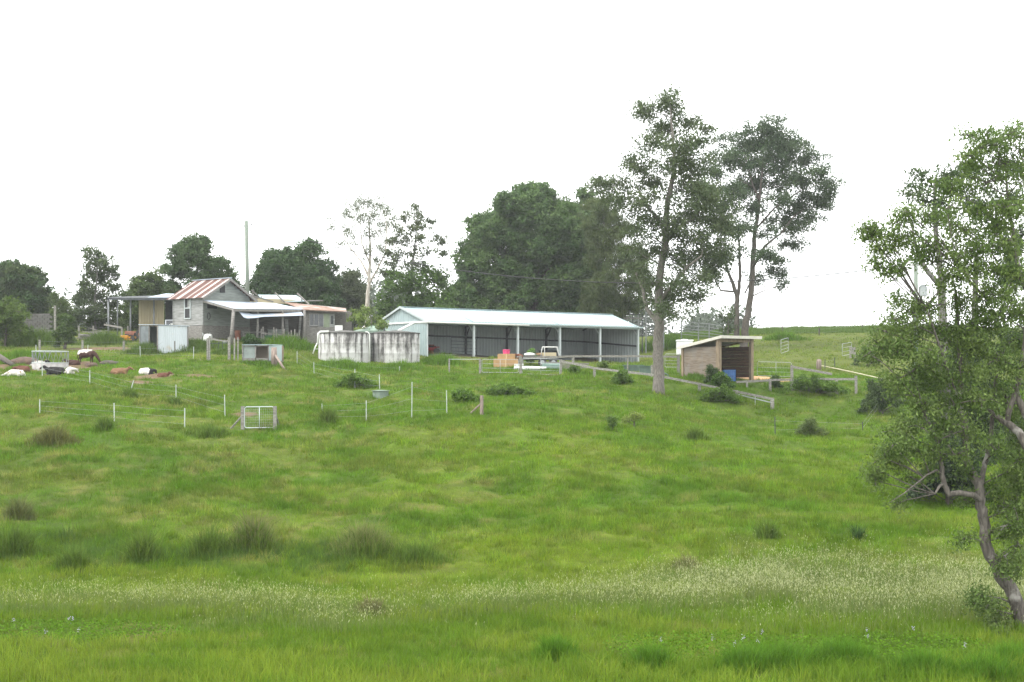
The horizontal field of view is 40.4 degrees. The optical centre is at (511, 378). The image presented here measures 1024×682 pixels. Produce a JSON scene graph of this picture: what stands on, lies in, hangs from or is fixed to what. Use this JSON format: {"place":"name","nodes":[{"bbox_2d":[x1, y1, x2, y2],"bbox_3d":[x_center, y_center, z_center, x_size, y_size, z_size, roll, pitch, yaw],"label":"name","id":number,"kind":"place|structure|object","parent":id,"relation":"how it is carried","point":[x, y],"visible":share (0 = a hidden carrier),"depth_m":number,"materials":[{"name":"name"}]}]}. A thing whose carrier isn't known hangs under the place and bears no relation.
{"place":"outdoors","nodes":[
{"label":"outdoors","id":0,"kind":"place"},
{"bbox_2d":[0,325,1023,681],"bbox_3d":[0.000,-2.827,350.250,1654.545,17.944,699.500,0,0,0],"label":"ground","id":1,"kind":"structure","parent":0,"point":[746,408],"depth_m":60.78,"materials":[{"name":"plant"}]},
{"bbox_2d":[0,295,35,346],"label":"garden bush","id":2,"kind":"object","parent":1,"relation":"on","point":[13,315],"visible":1,"depth_m":127.70,"materials":[{"name":"green plant"}]},
{"bbox_2d":[0,489,44,521],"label":"tussock","id":3,"kind":"object","parent":1,"relation":"on","point":[18,509],"visible":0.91,"depth_m":49.08,"materials":[{"name":"green plant"}]},
{"bbox_2d":[10,357,39,364],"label":"soil heap","id":4,"kind":"object","parent":1,"relation":"on","point":[24,360],"visible":0.36,"depth_m":108.56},
{"bbox_2d":[1,346,56,359],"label":"tall grass clump","id":5,"kind":"object","parent":1,"relation":"on","point":[18,353],"visible":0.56,"depth_m":113.52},
{"bbox_2d":[0,257,59,327],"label":"evergreen tree","id":6,"kind":"object","parent":1,"relation":"on","point":[25,283],"visible":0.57,"depth_m":161.97,"materials":[{"name":"green plant"}]},
{"bbox_2d":[24,314,52,333],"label":"block wall","id":7,"kind":"structure","parent":1,"relation":"on","point":[40,317],"depth_m":142.88,"materials":[{"name":"concrete"}]},
{"bbox_2d":[0,515,78,558],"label":"tussock","id":8,"kind":"object","parent":1,"relation":"on","point":[16,539],"visible":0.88,"depth_m":43.99,"materials":[{"name":"green plant"}]},
{"bbox_2d":[0,325,79,348],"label":"tall grass clump","id":9,"kind":"object","parent":1,"relation":"on","point":[32,338],"visible":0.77,"depth_m":128.54,"materials":[{"name":"plant"}]},
{"bbox_2d":[32,351,68,370],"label":"hay feeder","id":10,"kind":"object","parent":1,"relation":"on","point":[38,365],"visible":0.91,"depth_m":105.30,"materials":[{"name":"white metal"}]},
{"bbox_2d":[39,365,65,374],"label":"calf","id":11,"kind":"object","parent":1,"relation":"on","point":[53,371],"visible":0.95,"depth_m":98.78},
{"bbox_2d":[23,420,85,448],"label":"tussock","id":12,"kind":"object","parent":1,"relation":"on","point":[52,435],"visible":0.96,"depth_m":66.95,"materials":[{"name":"green plant"}]},
{"bbox_2d":[45,291,74,329],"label":"feathery tree","id":13,"kind":"object","parent":1,"relation":"on","point":[62,303],"visible":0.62,"depth_m":148.93,"materials":[{"name":"green plant"}]},
{"bbox_2d":[49,313,79,348],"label":"garden shrub","id":14,"kind":"object","parent":1,"relation":"on","point":[66,332],"visible":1,"depth_m":124.57,"materials":[{"name":"green plant"}]},
{"bbox_2d":[34,538,95,572],"bbox_3d":[-13.534,5.355,42.424,2.058,1.015,2.276,0,0,0],"label":"tussock","id":15,"kind":"object","parent":1,"relation":"on","point":[70,559],"visible":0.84,"depth_m":42.30,"materials":[{"name":"green plant"}]},
{"bbox_2d":[77,349,100,362],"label":"calf","id":16,"kind":"object","parent":1,"relation":"on","point":[84,353],"visible":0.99,"depth_m":109.04},
{"bbox_2d":[66,243,128,330],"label":"airy tree","id":17,"kind":"object","parent":1,"relation":"on","point":[82,297],"visible":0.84,"depth_m":154.66,"materials":[{"name":"green plant"}]},
{"bbox_2d":[76,324,121,339],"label":"timber heap","id":18,"kind":"object","parent":1,"relation":"on","point":[85,335],"visible":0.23,"depth_m":132.55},
{"bbox_2d":[90,411,118,430],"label":"tussock","id":19,"kind":"object","parent":1,"relation":"on","point":[106,422],"visible":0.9,"depth_m":70.35,"materials":[{"name":"green plant"}]},
{"bbox_2d":[75,327,136,345],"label":"tall grass clump","id":20,"kind":"object","parent":1,"relation":"on","point":[101,338],"visible":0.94,"depth_m":129.32,"materials":[{"name":"plant"}]},
{"bbox_2d":[39,399,184,423],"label":"wire fence","id":21,"kind":"object","parent":1,"relation":"on","point":[114,405],"visible":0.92,"depth_m":74.48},
{"bbox_2d":[110,366,133,373],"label":"calf","id":22,"kind":"object","parent":1,"relation":"on","point":[120,370],"visible":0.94,"depth_m":98.86},
{"bbox_2d":[118,384,140,398],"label":"tussock","id":23,"kind":"object","parent":1,"relation":"on","point":[128,391],"visible":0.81,"depth_m":84.34,"materials":[{"name":"green plant"}]},
{"bbox_2d":[42,364,224,414],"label":"wire fence","id":24,"kind":"object","parent":1,"relation":"on","point":[138,388],"visible":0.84,"depth_m":85.19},
{"bbox_2d":[101,521,178,564],"bbox_3d":[-11.636,5.022,43.055,2.741,1.536,3.285,0,0,0],"label":"tussock","id":25,"kind":"object","parent":1,"relation":"on","point":[142,544],"visible":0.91,"depth_m":43.28,"materials":[{"name":"green plant"}]},
{"bbox_2d":[107,293,172,334],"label":"carport","id":26,"kind":"object","parent":1,"relation":"on","point":[151,309],"visible":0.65,"depth_m":138.19,"materials":[{"name":"metal"}]},
{"bbox_2d":[113,265,176,330],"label":"evergreen tree","id":27,"kind":"object","parent":1,"relation":"on","point":[148,284],"visible":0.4,"depth_m":151.40,"materials":[{"name":"green plant"}]},
{"bbox_2d":[120,339,171,355],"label":"tall grass clump","id":28,"kind":"object","parent":1,"relation":"on","point":[142,347],"visible":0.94,"depth_m":120.24,"materials":[{"name":"plant"}]},
{"bbox_2d":[138,324,188,352],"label":"corrugated shelter","id":29,"kind":"object","parent":1,"relation":"on","point":[166,336],"visible":0.69,"depth_m":121.66,"materials":[{"name":"metal"}]},
{"bbox_2d":[143,337,240,354],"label":"tall grass clump","id":30,"kind":"object","parent":1,"relation":"on","point":[199,344],"visible":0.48,"depth_m":123.09,"materials":[{"name":"plant"}]},
{"bbox_2d":[155,230,250,304],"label":"evergreen tree","id":31,"kind":"object","parent":1,"relation":"on","point":[193,250],"visible":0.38,"depth_m":157.91,"materials":[{"name":"green plant"}]},
{"bbox_2d":[171,513,235,559],"bbox_3d":[-9.738,5.038,44.570,2.546,1.420,2.512,0,0,-22],"label":"tussock","id":32,"kind":"object","parent":1,"relation":"on","point":[211,540],"visible":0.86,"depth_m":44.25,"materials":[{"name":"green plant"}]},
{"bbox_2d":[181,423,232,438],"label":"tussock","id":33,"kind":"object","parent":1,"relation":"on","point":[206,431],"visible":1,"depth_m":70.79,"materials":[{"name":"green plant"}]},
{"bbox_2d":[204,343,241,354],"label":"tall grass clump","id":34,"kind":"object","parent":1,"relation":"on","point":[223,351],"visible":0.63,"depth_m":120.42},
{"bbox_2d":[207,336,238,359],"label":"garden gate","id":35,"kind":"structure","parent":1,"relation":"on","point":[218,343],"depth_m":113.45,"materials":[{"name":"wood"}]},
{"bbox_2d":[230,406,244,429],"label":"gate post","id":36,"kind":"object","parent":1,"relation":"on","point":[241,417],"visible":0.65,"depth_m":73.22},
{"bbox_2d":[244,406,272,427],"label":"field gate","id":37,"kind":"structure","parent":36,"relation":"attached to","point":[259,422],"depth_m":73.28,"materials":[{"name":"white metal"}]},
{"bbox_2d":[244,221,251,292],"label":"power pole","id":38,"kind":"object","parent":1,"relation":"on","point":[246,259],"visible":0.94,"depth_m":149.83,"materials":[{"name":"wood"}]},
{"bbox_2d":[252,224,910,283],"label":"power line","id":39,"kind":"object","parent":38,"relation":"attached to","point":[552,279],"visible":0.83,"depth_m":135.58,"materials":[{"name":"metal"}]},
{"bbox_2d":[240,333,265,343],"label":"garden weeds","id":40,"kind":"object","parent":1,"relation":"on","point":[250,339],"visible":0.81,"depth_m":124.21,"materials":[{"name":"green plant"}]},
{"bbox_2d":[220,502,287,554],"bbox_3d":[-8.246,4.726,44.651,3.053,1.763,3.270,0,0,43],"label":"tussock","id":41,"kind":"object","parent":1,"relation":"on","point":[253,536],"visible":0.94,"depth_m":44.48,"materials":[{"name":"green plant"}]},
{"bbox_2d":[166,277,351,344],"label":"farmhouse","id":42,"kind":"object","parent":1,"relation":"on","point":[230,305],"visible":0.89,"depth_m":130.59,"materials":[{"name":"white metal"}]},
{"bbox_2d":[184,298,190,318],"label":"window","id":43,"kind":"structure","parent":42,"relation":"in","point":[187,302],"depth_m":129.25,"materials":[{"name":"white glass"}]},
{"bbox_2d":[309,314,323,326],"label":"window","id":44,"kind":"structure","parent":42,"relation":"in","point":[314,319],"depth_m":132.29,"materials":[{"name":"grey glass"}]},
{"bbox_2d":[231,359,288,366],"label":"tall grass clump","id":45,"kind":"object","parent":1,"relation":"on","point":[258,363],"visible":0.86,"depth_m":109.25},
{"bbox_2d":[242,344,283,362],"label":"animal hutch","id":46,"kind":"object","parent":1,"relation":"on","point":[254,352],"visible":0.78,"depth_m":110.00,"materials":[{"name":"metal"}]},
{"bbox_2d":[239,331,317,352],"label":"tall grass clump","id":47,"kind":"object","parent":1,"relation":"on","point":[288,341],"visible":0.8,"depth_m":126.07,"materials":[{"name":"plant"}]},
{"bbox_2d":[271,347,285,369],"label":"strainer post","id":48,"kind":"object","parent":1,"relation":"on","point":[274,358],"visible":0.67,"depth_m":108.98,"materials":[{"name":"brown wood"}]},
{"bbox_2d":[244,235,349,309],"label":"evergreen tree","id":49,"kind":"object","parent":1,"relation":"on","point":[303,272],"visible":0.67,"depth_m":162.76,"materials":[{"name":"green plant"}]},
{"bbox_2d":[312,399,343,424],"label":"tussock","id":50,"kind":"object","parent":1,"relation":"on","point":[326,415],"visible":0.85,"depth_m":75.98,"materials":[{"name":"green plant"}]},
{"bbox_2d":[299,355,381,371],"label":"tall grass clump","id":51,"kind":"object","parent":1,"relation":"on","point":[343,363],"visible":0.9,"depth_m":112.41,"materials":[{"name":"plant"}]},
{"bbox_2d":[312,330,368,362],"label":"concrete water tank","id":52,"kind":"object","parent":1,"relation":"on","point":[348,344],"visible":0.95,"depth_m":119.99,"materials":[{"name":"white paint"}]},
{"bbox_2d":[329,372,378,387],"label":"bramble patch","id":53,"kind":"object","parent":1,"relation":"on","point":[355,378],"visible":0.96,"depth_m":93.68,"materials":[{"name":"green plant"}]},
{"bbox_2d":[335,268,374,330],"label":"evergreen tree","id":54,"kind":"object","parent":1,"relation":"on","point":[353,287],"visible":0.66,"depth_m":170.79,"materials":[{"name":"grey plant"}]},
{"bbox_2d":[321,192,399,327],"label":"slender gum","id":55,"kind":"object","parent":1,"relation":"on","point":[362,217],"visible":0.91,"depth_m":155.80,"materials":[{"name":"green plant"}]},
{"bbox_2d":[315,511,412,562],"bbox_3d":[-4.654,4.934,44.152,3.258,1.631,3.103,0,0,30],"label":"tussock","id":56,"kind":"object","parent":1,"relation":"on","point":[371,541],"visible":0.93,"depth_m":43.79,"materials":[{"name":"green plant"}]},
{"bbox_2d":[346,304,388,330],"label":"yellow green bush","id":57,"kind":"object","parent":1,"relation":"on","point":[380,324],"visible":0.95,"depth_m":127.63,"materials":[{"name":"green plant"}]},
{"bbox_2d":[354,593,387,616],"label":"tussock","id":58,"kind":"object","parent":1,"relation":"on","point":[367,602],"visible":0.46,"depth_m":35.85,"materials":[{"name":"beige plant"}]},
{"bbox_2d":[371,390,389,397],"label":"water trough","id":59,"kind":"object","parent":1,"relation":"on","point":[380,393],"visible":0.93,"depth_m":88.55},
{"bbox_2d":[321,388,446,419],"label":"wire fence","id":60,"kind":"object","parent":1,"relation":"on","point":[389,404],"visible":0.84,"depth_m":77.23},
{"bbox_2d":[365,328,419,362],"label":"concrete water tank","id":61,"kind":"object","parent":1,"relation":"on","point":[390,346],"visible":0.96,"depth_m":122.07,"materials":[{"name":"white paint"}]},
{"bbox_2d":[374,359,431,371],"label":"tall grass clump","id":62,"kind":"object","parent":1,"relation":"on","point":[403,364],"visible":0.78,"depth_m":113.66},
{"bbox_2d":[371,202,450,299],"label":"young gum","id":63,"kind":"object","parent":1,"relation":"on","point":[414,228],"visible":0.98,"depth_m":149.48,"materials":[{"name":"green plant"}]},
{"bbox_2d":[53,247,768,336],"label":"wood","id":64,"kind":"object","parent":1,"relation":"on","point":[705,317],"visible":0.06,"depth_m":398.40,"materials":[{"name":"green plant"}]},
{"bbox_2d":[371,260,458,316],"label":"leafy tree","id":65,"kind":"object","parent":1,"relation":"on","point":[410,282],"visible":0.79,"depth_m":149.17,"materials":[{"name":"green plant"}]},
{"bbox_2d":[373,535,464,569],"bbox_3d":[-2.999,5.318,43.391,2.745,1.066,2.397,0,0,-45],"label":"tussock","id":66,"kind":"object","parent":1,"relation":"on","point":[425,552],"visible":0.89,"depth_m":43.31,"materials":[{"name":"green plant"}]},
{"bbox_2d":[416,351,472,366],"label":"tall grass clump","id":67,"kind":"object","parent":1,"relation":"on","point":[442,360],"visible":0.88,"depth_m":120.97,"materials":[{"name":"plant"}]},
{"bbox_2d":[451,387,485,401],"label":"bramble patch","id":68,"kind":"object","parent":1,"relation":"on","point":[460,394],"visible":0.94,"depth_m":86.58,"materials":[{"name":"green plant"}]},
{"bbox_2d":[0,616,993,663],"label":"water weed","id":69,"kind":"object","parent":1,"relation":"on","point":[878,635],"visible":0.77,"depth_m":32.16,"materials":[{"name":"green plant"}]},
{"bbox_2d":[493,359,517,366],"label":"cardboard box","id":70,"kind":"object","parent":1,"relation":"on","point":[501,363],"visible":0.68,"depth_m":118.45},
{"bbox_2d":[483,381,537,395],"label":"bramble patch","id":71,"kind":"object","parent":1,"relation":"on","point":[504,388],"visible":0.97,"depth_m":91.45,"materials":[{"name":"green plant"}]},
{"bbox_2d":[382,306,642,362],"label":"open machinery shed","id":72,"kind":"structure","parent":1,"relation":"on","point":[495,332],"depth_m":144.66,"materials":[{"name":"metal"}]},
{"bbox_2d":[438,179,603,313],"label":"fig tree","id":73,"kind":"object","parent":1,"relation":"on","point":[504,237],"visible":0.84,"depth_m":166.94,"materials":[{"name":"green plant"}]},
{"bbox_2d":[522,346,571,365],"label":"flatbed trailer","id":74,"kind":"object","parent":1,"relation":"on","point":[549,359],"visible":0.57,"depth_m":120.13,"materials":[{"name":"metal"}]},
{"bbox_2d":[523,355,676,368],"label":"rail fence","id":75,"kind":"object","parent":1,"relation":"on","point":[573,356],"visible":0.58,"depth_m":114.94,"materials":[{"name":"wood"}]},
{"bbox_2d":[604,414,619,428],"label":"scrub bush","id":76,"kind":"object","parent":1,"relation":"on","point":[611,420],"visible":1,"depth_m":74.03,"materials":[{"name":"green plant"}]},
{"bbox_2d":[575,196,655,319],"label":"she oak tree","id":77,"kind":"object","parent":1,"relation":"on","point":[599,238],"visible":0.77,"depth_m":158.70,"materials":[{"name":"green plant"}]},
{"bbox_2d":[610,369,634,384],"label":"bramble patch","id":78,"kind":"object","parent":1,"relation":"on","point":[620,376],"visible":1,"depth_m":102.29,"materials":[{"name":"green plant"}]},
{"bbox_2d":[619,410,645,426],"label":"scrub bush","id":79,"kind":"object","parent":1,"relation":"on","point":[636,416],"visible":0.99,"depth_m":77.11,"materials":[{"name":"green plant"}]},
{"bbox_2d":[581,80,749,394],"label":"tall gum","id":80,"kind":"object","parent":1,"relation":"on","point":[703,195],"visible":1,"depth_m":96.16,"materials":[{"name":"green plant"}]},
{"bbox_2d":[561,360,773,408],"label":"rail fence","id":81,"kind":"object","parent":1,"relation":"on","point":[692,382],"visible":0.57,"depth_m":102.37,"materials":[{"name":"wood"}]},
{"bbox_2d":[639,332,695,350],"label":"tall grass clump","id":82,"kind":"object","parent":1,"relation":"on","point":[669,342],"visible":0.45,"depth_m":163.57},
{"bbox_2d":[623,311,733,352],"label":"stock yard panels","id":83,"kind":"object","parent":1,"relation":"on","point":[645,322],"visible":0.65,"depth_m":163.10,"materials":[{"name":"metal"}]},
{"bbox_2d":[660,551,701,572],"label":"tussock","id":84,"kind":"object","parent":1,"relation":"on","point":[687,560],"visible":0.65,"depth_m":42.20,"materials":[{"name":"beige plant"}]},
{"bbox_2d":[676,339,693,373],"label":"white water tank","id":85,"kind":"object","parent":1,"relation":"on","point":[680,343],"visible":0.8,"depth_m":112.99,"materials":[{"name":"paint"}]},
{"bbox_2d":[679,372,705,379],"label":"tall grass clump","id":86,"kind":"object","parent":1,"relation":"on","point":[692,375],"visible":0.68,"depth_m":107.30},
{"bbox_2d":[680,423,712,441],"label":"tussock","id":87,"kind":"object","parent":1,"relation":"on","point":[695,433],"visible":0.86,"depth_m":72.33,"materials":[{"name":"green plant"}]},
{"bbox_2d":[703,364,719,382],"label":"dark conical shrub","id":88,"kind":"object","parent":1,"relation":"on","point":[711,371],"visible":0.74,"depth_m":104.32,"materials":[{"name":"green plant"}]},
{"bbox_2d":[677,335,761,379],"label":"timber shelter","id":89,"kind":"object","parent":1,"relation":"on","point":[699,356],"visible":0.87,"depth_m":108.21,"materials":[{"name":"wood"}]},
{"bbox_2d":[705,371,735,387],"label":"leafy weed","id":90,"kind":"object","parent":1,"relation":"on","point":[719,378],"visible":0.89,"depth_m":103.18,"materials":[{"name":"green plant"}]},
{"bbox_2d":[697,384,744,403],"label":"bramble patch","id":91,"kind":"object","parent":1,"relation":"on","point":[722,393],"visible":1,"depth_m":97.48,"materials":[{"name":"green plant"}]},
{"bbox_2d":[716,303,739,346],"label":"sapling","id":92,"kind":"object","parent":1,"relation":"on","point":[728,326],"visible":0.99,"depth_m":147.90,"materials":[{"name":"green plant"}]},
{"bbox_2d":[748,512,790,539],"bbox_3d":[8.522,4.907,46.498,1.734,0.925,1.494,0,0,0],"label":"tussock","id":93,"kind":"object","parent":1,"relation":"on","point":[767,530],"visible":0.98,"depth_m":46.35,"materials":[{"name":"green plant"}]},
{"bbox_2d":[696,111,850,348],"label":"twin gum","id":94,"kind":"object","parent":1,"relation":"on","point":[775,146],"visible":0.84,"depth_m":149.91,"materials":[{"name":"green plant"}]},
{"bbox_2d":[761,328,813,340],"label":"tall grass clump","id":95,"kind":"object","parent":1,"relation":"on","point":[777,336],"visible":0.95,"depth_m":162.08,"materials":[{"name":"plant"}]},
{"bbox_2d":[736,376,857,393],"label":"rail fence","id":96,"kind":"object","parent":1,"relation":"on","point":[770,380],"visible":0.62,"depth_m":105.21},
{"bbox_2d":[790,365,831,378],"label":"rail fence","id":97,"kind":"object","parent":1,"relation":"on","point":[801,368],"visible":0.82,"depth_m":108.04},
{"bbox_2d":[794,416,829,436],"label":"scrub bush","id":98,"kind":"object","parent":1,"relation":"on","point":[810,425],"visible":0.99,"depth_m":83.29,"materials":[{"name":"green plant"}]},
{"bbox_2d":[790,559,840,580],"bbox_3d":[8.820,5.641,40.942,1.735,0.735,1.831,0,0,26],"label":"tussock","id":99,"kind":"object","parent":1,"relation":"on","point":[817,569],"visible":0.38,"depth_m":40.90,"materials":[{"name":"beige plant"}]},
{"bbox_2d":[783,372,851,394],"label":"bramble patch","id":100,"kind":"object","parent":1,"relation":"on","point":[813,383],"visible":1,"depth_m":103.75,"materials":[{"name":"green plant"}]},
{"bbox_2d":[664,324,992,339],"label":"ridge grass","id":101,"kind":"structure","parent":1,"relation":"on","point":[801,330],"depth_m":181.08,"materials":[{"name":"plant"}]},
{"bbox_2d":[844,523,870,540],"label":"tussock","id":102,"kind":"object","parent":1,"relation":"on","point":[859,532],"visible":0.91,"depth_m":46.14,"materials":[{"name":"green plant"}]},
{"bbox_2d":[855,377,908,413],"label":"scrub bush","id":103,"kind":"object","parent":1,"relation":"on","point":[875,402],"visible":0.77,"depth_m":97.81,"materials":[{"name":"green plant"}]},
{"bbox_2d":[911,262,928,379],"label":"power pole","id":104,"kind":"object","parent":1,"relation":"on","point":[922,288],"visible":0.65,"depth_m":119.82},
{"bbox_2d":[849,116,1023,635],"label":"leaning river tree","id":105,"kind":"object","parent":1,"relation":"on","point":[1001,568],"visible":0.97,"depth_m":33.81,"materials":[{"name":"green plant"}]},
{"bbox_2d":[901,434,993,504],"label":"fallen branches","id":106,"kind":"object","parent":1,"relation":"on","point":[949,469],"visible":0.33,"depth_m":55.18,"materials":[{"name":"grey plant"}]},
{"bbox_2d":[896,153,1023,497],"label":"river oak","id":107,"kind":"object","parent":1,"relation":"on","point":[923,197],"visible":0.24,"depth_m":57.79,"materials":[{"name":"green plant"}]},
{"bbox_2d":[0,524,1023,639],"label":"seeding grass","id":108,"kind":"structure","parent":0,"point":[687,588],"depth_m":37.51,"materials":[{"name":"plant"}]},
{"bbox_2d":[0,0,1023,334],"label":"sky","id":109,"kind":"structure","parent":0,"point":[128,128],"materials":[{"name":"white"}]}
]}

